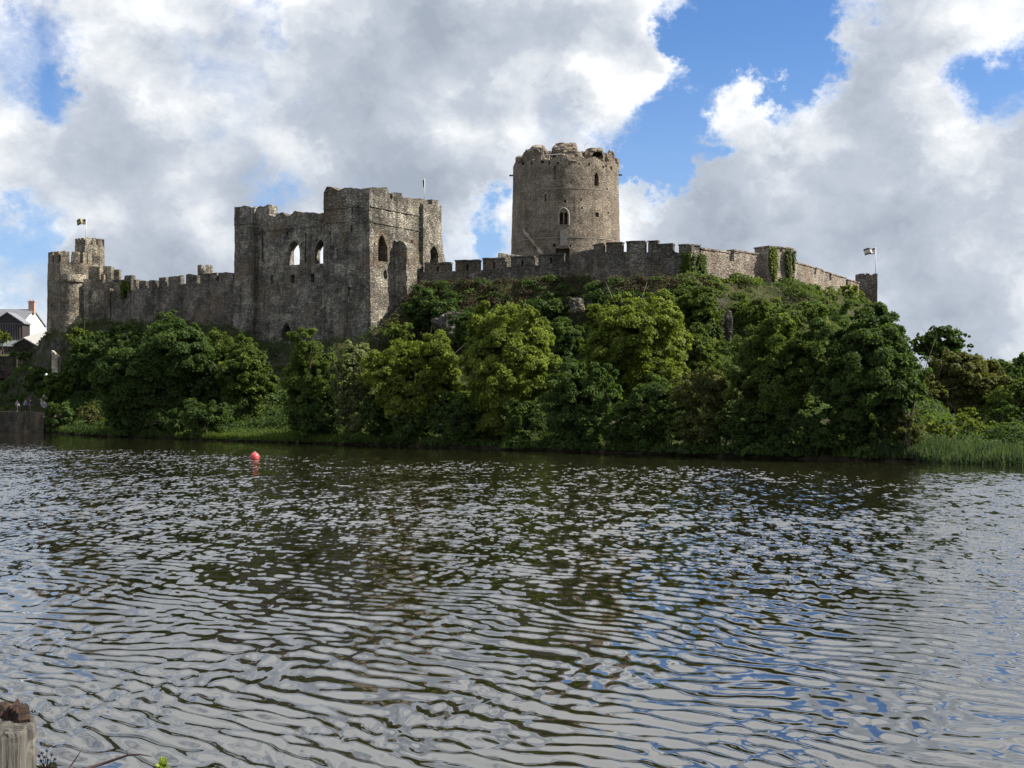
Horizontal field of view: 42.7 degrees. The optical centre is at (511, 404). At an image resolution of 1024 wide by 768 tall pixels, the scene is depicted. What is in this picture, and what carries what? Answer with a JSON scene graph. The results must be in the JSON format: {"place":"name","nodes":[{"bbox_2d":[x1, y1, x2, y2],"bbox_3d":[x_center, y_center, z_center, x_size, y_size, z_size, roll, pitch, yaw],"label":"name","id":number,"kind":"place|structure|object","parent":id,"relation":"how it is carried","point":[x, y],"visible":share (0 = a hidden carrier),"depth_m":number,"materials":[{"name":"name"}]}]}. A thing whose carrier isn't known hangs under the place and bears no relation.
{"place":"outdoors","nodes":[
{"label":"outdoors","id":0,"kind":"place"},
{"bbox_2d":[0,431,1023,767],"bbox_3d":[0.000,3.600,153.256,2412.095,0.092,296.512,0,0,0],"label":"water","id":1,"kind":"structure","parent":0,"point":[182,603],"depth_m":23.30,"materials":[{"name":"black liquid"}]},
{"bbox_2d":[0,698,36,767],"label":"timber pile","id":2,"kind":"object","parent":1,"relation":"in","point":[18,735],"visible":1,"depth_m":6.36,"materials":[{"name":"grey wood"}]},
{"bbox_2d":[250,451,259,459],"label":"mooring buoy","id":3,"kind":"object","parent":1,"relation":"on","point":[254,455],"visible":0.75,"depth_m":86.47,"materials":[{"name":"red plastic"}]},
{"bbox_2d":[0,280,1023,464],"bbox_3d":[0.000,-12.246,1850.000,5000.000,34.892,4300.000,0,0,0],"label":"ground","id":4,"kind":"structure","parent":0,"point":[37,358],"depth_m":158.00,"materials":[{"name":"green plant"}]},
{"bbox_2d":[0,329,11,355],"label":"shrub","id":5,"kind":"object","parent":4,"relation":"on","point":[6,336],"visible":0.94,"depth_m":217.53,"materials":[{"name":"green plant"}]},
{"bbox_2d":[0,355,17,381],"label":"retaining wall","id":6,"kind":"structure","parent":4,"relation":"on","point":[7,364],"depth_m":211.79,"materials":[{"name":"stone"}]},
{"bbox_2d":[0,312,31,353],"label":"timber gable building","id":7,"kind":"structure","parent":4,"relation":"on","point":[15,326],"depth_m":248.20,"materials":[{"name":"wood"}]},
{"bbox_2d":[8,338,32,362],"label":"shrub","id":8,"kind":"object","parent":4,"relation":"on","point":[24,355],"visible":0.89,"depth_m":195.07,"materials":[{"name":"green plant"}]},
{"bbox_2d":[0,299,45,334],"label":"house","id":9,"kind":"structure","parent":4,"relation":"on","point":[32,317],"depth_m":257.57,"materials":[{"name":"paint"}]},
{"bbox_2d":[11,330,46,367],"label":"outbuilding","id":10,"kind":"structure","parent":4,"relation":"on","point":[25,343],"depth_m":231.20,"materials":[{"name":"stone"}]},
{"bbox_2d":[0,412,58,432],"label":"river wall","id":11,"kind":"structure","parent":4,"relation":"on","point":[22,422],"depth_m":173.65,"materials":[{"name":"concrete"}]},
{"bbox_2d":[19,366,53,398],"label":"shrub","id":12,"kind":"object","parent":4,"relation":"on","point":[34,382],"visible":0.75,"depth_m":186.74,"materials":[{"name":"green plant"}]},
{"bbox_2d":[37,749,59,767],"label":"seeding weed","id":13,"kind":"object","parent":4,"relation":"on","point":[45,757],"visible":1,"depth_m":6.12,"materials":[{"name":"plant"}]},
{"bbox_2d":[51,350,60,375],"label":"ruined masonry","id":14,"kind":"object","parent":4,"relation":"on","point":[56,362],"visible":0.67,"depth_m":184.63,"materials":[{"name":"stone"}]},
{"bbox_2d":[37,371,76,405],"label":"shrub","id":15,"kind":"object","parent":4,"relation":"on","point":[54,393],"visible":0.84,"depth_m":179.06,"materials":[{"name":"green plant"}]},
{"bbox_2d":[42,401,76,425],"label":"shrub","id":16,"kind":"object","parent":4,"relation":"on","point":[63,412],"visible":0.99,"depth_m":167.61,"materials":[{"name":"green plant"}]},
{"bbox_2d":[58,324,93,385],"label":"shrub","id":17,"kind":"object","parent":4,"relation":"on","point":[76,331],"visible":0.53,"depth_m":182.39,"materials":[{"name":"green plant"}]},
{"bbox_2d":[47,237,123,332],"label":"tower","id":18,"kind":"structure","parent":4,"relation":"on","point":[82,281],"depth_m":194.79,"materials":[{"name":"stone"}]},
{"bbox_2d":[77,219,85,225],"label":"flag","id":19,"kind":"object","parent":18,"relation":"on","point":[81,221],"visible":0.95,"depth_m":210.02,"materials":[{"name":"fabric"}]},
{"bbox_2d":[62,330,109,391],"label":"shrub","id":20,"kind":"object","parent":4,"relation":"on","point":[87,351],"visible":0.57,"depth_m":176.78,"materials":[{"name":"green plant"}]},
{"bbox_2d":[76,402,103,425],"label":"shrub","id":21,"kind":"object","parent":4,"relation":"on","point":[90,418],"visible":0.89,"depth_m":157.14,"materials":[{"name":"green plant"}]},
{"bbox_2d":[98,394,129,432],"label":"shrub","id":22,"kind":"object","parent":4,"relation":"on","point":[110,414],"visible":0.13,"depth_m":148.43,"materials":[{"name":"green plant"}]},
{"bbox_2d":[86,748,151,767],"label":"bramble stem","id":23,"kind":"object","parent":4,"relation":"on","point":[108,761],"visible":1,"depth_m":6.12,"materials":[{"name":"brown plant"}]},
{"bbox_2d":[99,323,149,349],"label":"shrub","id":24,"kind":"object","parent":4,"relation":"on","point":[137,330],"visible":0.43,"depth_m":174.08,"materials":[{"name":"green plant"}]},
{"bbox_2d":[87,309,225,429],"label":"broadleaf tree","id":25,"kind":"object","parent":4,"relation":"on","point":[162,365],"visible":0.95,"depth_m":142.63,"materials":[{"name":"green plant"}]},
{"bbox_2d":[155,756,170,767],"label":"leafy shoot","id":26,"kind":"object","parent":4,"relation":"on","point":[163,762],"visible":1,"depth_m":6.10,"materials":[{"name":"green plant"}]},
{"bbox_2d":[104,272,233,327],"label":"curtain wall","id":27,"kind":"structure","parent":4,"relation":"on","point":[193,299],"depth_m":179.62,"materials":[{"name":"stone"}]},
{"bbox_2d":[118,280,130,299],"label":"ivy","id":28,"kind":"object","parent":27,"relation":"attached to","point":[124,287],"visible":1,"depth_m":186.12,"materials":[{"name":"green plant"}]},
{"bbox_2d":[150,399,190,436],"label":"shrub","id":29,"kind":"object","parent":4,"relation":"on","point":[176,414],"visible":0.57,"depth_m":139.05,"materials":[{"name":"green plant"}]},
{"bbox_2d":[180,398,228,438],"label":"shrub","id":30,"kind":"object","parent":4,"relation":"on","point":[192,417],"visible":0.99,"depth_m":135.07,"materials":[{"name":"green plant"}]},
{"bbox_2d":[197,265,212,282],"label":"wall turret","id":31,"kind":"object","parent":4,"relation":"on","point":[201,271],"depth_m":204.72,"materials":[{"name":"stone"}]},
{"bbox_2d":[206,326,238,364],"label":"shrub","id":32,"kind":"object","parent":4,"relation":"on","point":[216,337],"visible":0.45,"depth_m":157.05,"materials":[{"name":"green plant"}]},
{"bbox_2d":[214,331,279,422],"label":"broadleaf tree","id":33,"kind":"object","parent":4,"relation":"on","point":[240,381],"visible":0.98,"depth_m":141.36,"materials":[{"name":"green plant"}]},
{"bbox_2d":[173,426,368,442],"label":"bank grass","id":34,"kind":"structure","parent":4,"relation":"on","point":[250,435],"depth_m":129.19,"materials":[{"name":"green plant"}]},
{"bbox_2d":[278,327,339,433],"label":"broadleaf tree","id":35,"kind":"object","parent":4,"relation":"on","point":[306,379],"visible":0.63,"depth_m":125.07,"materials":[{"name":"green plant"}]},
{"bbox_2d":[294,399,342,440],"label":"shrub","id":36,"kind":"object","parent":4,"relation":"on","point":[311,425],"visible":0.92,"depth_m":123.00,"materials":[{"name":"green plant"}]},
{"bbox_2d":[233,187,444,344],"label":"castle hall","id":37,"kind":"structure","parent":4,"relation":"on","point":[379,245],"depth_m":166.37,"materials":[{"name":"stone"}]},
{"bbox_2d":[323,339,380,435],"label":"broadleaf tree","id":38,"kind":"object","parent":4,"relation":"on","point":[348,390],"visible":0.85,"depth_m":120.69,"materials":[{"name":"green plant"}]},
{"bbox_2d":[350,393,392,439],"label":"shrub","id":39,"kind":"object","parent":4,"relation":"on","point":[374,412],"visible":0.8,"depth_m":117.32,"materials":[{"name":"green plant"}]},
{"bbox_2d":[373,318,414,348],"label":"shrub","id":40,"kind":"object","parent":4,"relation":"on","point":[394,330],"visible":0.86,"depth_m":154.32,"materials":[{"name":"green plant"}]},
{"bbox_2d":[387,409,436,444],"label":"shrub","id":41,"kind":"object","parent":4,"relation":"on","point":[408,429],"visible":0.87,"depth_m":114.51,"materials":[{"name":"green plant"}]},
{"bbox_2d":[357,328,470,436],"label":"broadleaf tree","id":42,"kind":"object","parent":4,"relation":"on","point":[422,366],"visible":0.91,"depth_m":114.83,"materials":[{"name":"green plant"}]},
{"bbox_2d":[398,284,461,333],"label":"shrub","id":43,"kind":"object","parent":4,"relation":"on","point":[416,312],"visible":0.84,"depth_m":157.15,"materials":[{"name":"green plant"}]},
{"bbox_2d":[424,389,459,440],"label":"shrub","id":44,"kind":"object","parent":4,"relation":"on","point":[438,429],"visible":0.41,"depth_m":111.87,"materials":[{"name":"green plant"}]},
{"bbox_2d":[431,311,468,342],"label":"rock outcrop","id":45,"kind":"object","parent":4,"relation":"on","point":[440,322],"visible":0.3,"depth_m":154.29,"materials":[{"name":"grey stone"}]},
{"bbox_2d":[431,386,492,441],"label":"shrub","id":46,"kind":"object","parent":4,"relation":"on","point":[465,416],"visible":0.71,"depth_m":109.81,"materials":[{"name":"green plant"}]},
{"bbox_2d":[444,302,486,348],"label":"shrub","id":47,"kind":"object","parent":4,"relation":"on","point":[460,332],"visible":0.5,"depth_m":145.54,"materials":[{"name":"green plant"}]},
{"bbox_2d":[57,425,904,457],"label":"waterside weeds","id":48,"kind":"object","parent":4,"relation":"on","point":[840,453],"visible":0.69,"depth_m":100.94,"materials":[{"name":"green plant"}]},
{"bbox_2d":[46,424,929,460],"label":"brambles","id":49,"kind":"object","parent":4,"relation":"on","point":[682,448],"visible":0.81,"depth_m":101.67,"materials":[{"name":"green plant"}]},
{"bbox_2d":[457,296,562,441],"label":"broadleaf tree","id":50,"kind":"object","parent":4,"relation":"on","point":[506,358],"visible":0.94,"depth_m":107.97,"materials":[{"name":"green plant"}]},
{"bbox_2d":[0,294,1023,447],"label":"undergrowth","id":51,"kind":"object","parent":4,"relation":"on","point":[78,400],"visible":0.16,"depth_m":137.61,"materials":[{"name":"green plant"}]},
{"bbox_2d":[0,272,1023,447],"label":"ground ivy","id":52,"kind":"object","parent":4,"relation":"on","point":[93,320],"visible":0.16,"depth_m":159.14,"materials":[{"name":"green plant"}]},
{"bbox_2d":[52,426,980,458],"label":"waterside scrub","id":53,"kind":"object","parent":4,"relation":"on","point":[612,449],"visible":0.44,"depth_m":97.85,"materials":[{"name":"green plant"}]},
{"bbox_2d":[498,253,537,266],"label":"ruined wall","id":54,"kind":"structure","parent":4,"relation":"on","point":[507,256],"depth_m":176.96,"materials":[{"name":"stone"}]},
{"bbox_2d":[503,396,550,441],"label":"shrub","id":55,"kind":"object","parent":4,"relation":"on","point":[514,414],"visible":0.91,"depth_m":105.52,"materials":[{"name":"green plant"}]},
{"bbox_2d":[520,291,571,321],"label":"shrub","id":56,"kind":"object","parent":4,"relation":"on","point":[556,308],"visible":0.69,"depth_m":150.54,"materials":[{"name":"green plant"}]},
{"bbox_2d":[378,273,732,366],"bbox_3d":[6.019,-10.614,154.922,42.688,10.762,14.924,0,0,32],"label":"dry brush","id":57,"kind":"object","parent":4,"relation":"on","point":[532,293],"visible":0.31,"depth_m":159.45,"materials":[{"name":"green plant"}]},
{"bbox_2d":[509,142,621,261],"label":"round keep","id":58,"kind":"structure","parent":4,"relation":"on","point":[566,201],"depth_m":203.49,"materials":[{"name":"stone"}]},
{"bbox_2d":[548,316,592,374],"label":"shrub","id":59,"kind":"object","parent":4,"relation":"on","point":[566,346],"visible":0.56,"depth_m":139.62,"materials":[{"name":"green plant"}]},
{"bbox_2d":[405,274,737,367],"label":"wall foot ivy","id":60,"kind":"object","parent":4,"relation":"on","point":[524,280],"depth_m":158.36,"materials":[{"name":"green plant"}]},
{"bbox_2d":[569,297,584,314],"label":"rock outcrop","id":61,"kind":"object","parent":4,"relation":"on","point":[576,306],"visible":1,"depth_m":148.58,"materials":[{"name":"grey stone"}]},
{"bbox_2d":[538,358,623,445],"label":"shrub","id":62,"kind":"object","parent":4,"relation":"on","point":[586,405],"visible":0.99,"depth_m":100.83,"materials":[{"name":"green plant"}]},
{"bbox_2d":[587,287,635,313],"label":"shrub","id":63,"kind":"object","parent":4,"relation":"on","point":[599,299],"visible":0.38,"depth_m":146.99,"materials":[{"name":"green plant"}]},
{"bbox_2d":[593,398,644,444],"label":"shrub","id":64,"kind":"object","parent":4,"relation":"on","point":[614,436],"visible":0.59,"depth_m":98.33,"materials":[{"name":"green plant"}]},
{"bbox_2d":[577,283,694,407],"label":"broadleaf tree","id":65,"kind":"object","parent":4,"relation":"on","point":[636,342],"visible":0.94,"depth_m":114.09,"materials":[{"name":"green plant"}]},
{"bbox_2d":[418,240,859,296],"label":"curtain wall","id":66,"kind":"structure","parent":4,"relation":"on","point":[598,262],"depth_m":162.41,"materials":[{"name":"stone"}]},
{"bbox_2d":[678,251,697,274],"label":"ivy","id":67,"kind":"object","parent":66,"relation":"attached to","point":[686,261],"visible":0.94,"depth_m":152.83,"materials":[{"name":"green plant"}]},
{"bbox_2d":[696,253,707,274],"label":"ivy","id":68,"kind":"object","parent":66,"relation":"attached to","point":[702,264],"visible":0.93,"depth_m":153.96,"materials":[{"name":"green plant"}]},
{"bbox_2d":[768,246,779,283],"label":"ivy","id":69,"kind":"object","parent":66,"relation":"attached to","point":[774,260],"visible":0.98,"depth_m":162.46,"materials":[{"name":"green plant"}]},
{"bbox_2d":[785,248,796,280],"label":"ivy","id":70,"kind":"object","parent":66,"relation":"attached to","point":[789,256],"visible":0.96,"depth_m":163.93,"materials":[{"name":"green plant"}]},
{"bbox_2d":[609,372,699,451],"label":"shrub","id":71,"kind":"object","parent":4,"relation":"on","point":[655,398],"visible":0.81,"depth_m":96.14,"materials":[{"name":"green plant"}]},
{"bbox_2d":[662,288,681,314],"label":"shrub","id":72,"kind":"object","parent":4,"relation":"on","point":[675,291],"visible":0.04,"depth_m":144.05,"materials":[{"name":"green plant"}]},
{"bbox_2d":[665,408,705,446],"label":"shrub","id":73,"kind":"object","parent":4,"relation":"on","point":[677,433],"visible":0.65,"depth_m":93.79,"materials":[{"name":"green plant"}]},
{"bbox_2d":[674,286,723,325],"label":"shrub","id":74,"kind":"object","parent":4,"relation":"on","point":[695,306],"visible":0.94,"depth_m":141.78,"materials":[{"name":"green plant"}]},
{"bbox_2d":[676,321,723,380],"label":"shrub","id":75,"kind":"object","parent":4,"relation":"on","point":[701,349],"visible":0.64,"depth_m":128.27,"materials":[{"name":"green plant"}]},
{"bbox_2d":[665,361,741,449],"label":"shrub","id":76,"kind":"object","parent":4,"relation":"on","point":[707,390],"visible":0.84,"depth_m":92.56,"materials":[{"name":"green plant"}]},
{"bbox_2d":[701,411,734,449],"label":"shrub","id":77,"kind":"object","parent":4,"relation":"on","point":[726,436],"visible":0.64,"depth_m":91.92,"materials":[{"name":"green plant"}]},
{"bbox_2d":[724,310,732,346],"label":"rock outcrop","id":78,"kind":"object","parent":4,"relation":"on","point":[728,321],"visible":0.93,"depth_m":141.36,"materials":[{"name":"grey stone"}]},
{"bbox_2d":[722,389,774,450],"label":"shrub","id":79,"kind":"object","parent":4,"relation":"on","point":[744,430],"visible":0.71,"depth_m":89.94,"materials":[{"name":"green plant"}]},
{"bbox_2d":[725,287,778,330],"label":"shrub","id":80,"kind":"object","parent":4,"relation":"on","point":[759,310],"visible":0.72,"depth_m":145.06,"materials":[{"name":"green plant"}]},
{"bbox_2d":[721,308,824,440],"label":"broadleaf tree","id":81,"kind":"object","parent":4,"relation":"on","point":[777,367],"visible":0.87,"depth_m":89.34,"materials":[{"name":"green plant"}]},
{"bbox_2d":[766,409,813,454],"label":"shrub","id":82,"kind":"object","parent":4,"relation":"on","point":[785,438],"visible":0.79,"depth_m":88.45,"materials":[{"name":"green plant"}]},
{"bbox_2d":[771,305,809,341],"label":"shrub","id":83,"kind":"object","parent":4,"relation":"on","point":[800,325],"visible":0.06,"depth_m":136.19,"materials":[{"name":"green plant"}]},
{"bbox_2d":[785,296,828,319],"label":"shrub","id":84,"kind":"object","parent":4,"relation":"on","point":[814,313],"visible":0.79,"depth_m":152.57,"materials":[{"name":"green plant"}]},
{"bbox_2d":[775,401,876,454],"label":"shrub","id":85,"kind":"object","parent":4,"relation":"on","point":[819,433],"visible":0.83,"depth_m":86.06,"materials":[{"name":"green plant"}]},
{"bbox_2d":[670,270,983,422],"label":"cliff ivy","id":86,"kind":"object","parent":4,"relation":"on","point":[807,290],"visible":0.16,"depth_m":153.37,"materials":[{"name":"green plant"}]},
{"bbox_2d":[839,283,864,297],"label":"shrub","id":87,"kind":"object","parent":4,"relation":"on","point":[854,289],"visible":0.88,"depth_m":176.48,"materials":[{"name":"green plant"}]},
{"bbox_2d":[799,299,922,449],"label":"broadleaf tree","id":88,"kind":"object","parent":4,"relation":"on","point":[858,369],"visible":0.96,"depth_m":84.90,"materials":[{"name":"green plant"}]},
{"bbox_2d":[855,273,877,303],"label":"corner tower","id":89,"kind":"structure","parent":4,"relation":"on","point":[868,285],"depth_m":194.82,"materials":[{"name":"stone"}]},
{"bbox_2d":[863,247,875,273],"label":"flagpole","id":90,"kind":"object","parent":89,"relation":"attached to","point":[867,251],"visible":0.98,"depth_m":197.16,"materials":[{"name":"paint"}]},
{"bbox_2d":[864,417,902,450],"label":"shrub","id":91,"kind":"object","parent":4,"relation":"on","point":[874,434],"visible":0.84,"depth_m":84.53,"materials":[{"name":"green plant"}]},
{"bbox_2d":[882,405,928,449],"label":"shrub","id":92,"kind":"object","parent":4,"relation":"on","point":[914,431],"visible":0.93,"depth_m":83.84,"materials":[{"name":"green plant"}]},
{"bbox_2d":[887,336,935,446],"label":"broadleaf tree","id":93,"kind":"object","parent":4,"relation":"on","point":[903,369],"visible":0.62,"depth_m":84.25,"materials":[{"name":"green plant"}]},
{"bbox_2d":[910,367,951,407],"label":"shrub","id":94,"kind":"object","parent":4,"relation":"on","point":[932,392],"visible":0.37,"depth_m":135.39,"materials":[{"name":"green plant"}]},
{"bbox_2d":[919,404,960,437],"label":"shrub","id":95,"kind":"object","parent":4,"relation":"on","point":[932,428],"visible":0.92,"depth_m":98.23,"materials":[{"name":"green plant"}]},
{"bbox_2d":[910,325,973,363],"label":"broadleaf tree","id":96,"kind":"object","parent":4,"relation":"on","point":[950,342],"visible":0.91,"depth_m":165.63,"materials":[{"name":"green plant"}]},
{"bbox_2d":[869,434,1023,465],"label":"reeds","id":97,"kind":"object","parent":4,"relation":"on","point":[940,450],"visible":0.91,"depth_m":81.85,"materials":[{"name":"green plant"}]},
{"bbox_2d":[947,400,982,435],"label":"shrub","id":98,"kind":"object","parent":4,"relation":"on","point":[962,416],"visible":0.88,"depth_m":105.35,"materials":[{"name":"green plant"}]},
{"bbox_2d":[924,349,1014,421],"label":"broadleaf tree","id":99,"kind":"object","parent":4,"relation":"on","point":[970,380],"visible":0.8,"depth_m":146.53,"materials":[{"name":"green plant"}]},
{"bbox_2d":[968,416,1018,439],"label":"shrub","id":100,"kind":"object","parent":4,"relation":"on","point":[983,426],"visible":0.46,"depth_m":105.23,"materials":[{"name":"green plant"}]},
{"bbox_2d":[977,378,1023,425],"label":"broadleaf tree","id":101,"kind":"object","parent":4,"relation":"on","point":[996,399],"visible":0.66,"depth_m":131.79,"materials":[{"name":"green plant"}]},
{"bbox_2d":[983,400,1023,430],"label":"shrub","id":102,"kind":"object","parent":4,"relation":"on","point":[1008,408],"visible":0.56,"depth_m":118.50,"materials":[{"name":"green plant"}]},
{"bbox_2d":[987,359,1022,415],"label":"broadleaf tree","id":103,"kind":"object","parent":4,"relation":"on","point":[1007,367],"visible":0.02,"depth_m":187.31,"materials":[{"name":"green plant"}]},
{"bbox_2d":[1012,352,1023,377],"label":"broadleaf tree","id":104,"kind":"object","parent":4,"relation":"on","point":[1018,361],"visible":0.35,"depth_m":254.28,"materials":[{"name":"green plant"}]},
{"bbox_2d":[0,0,1023,369],"label":"sky","id":105,"kind":"structure","parent":0,"point":[828,131],"materials":[{"name":"white"}]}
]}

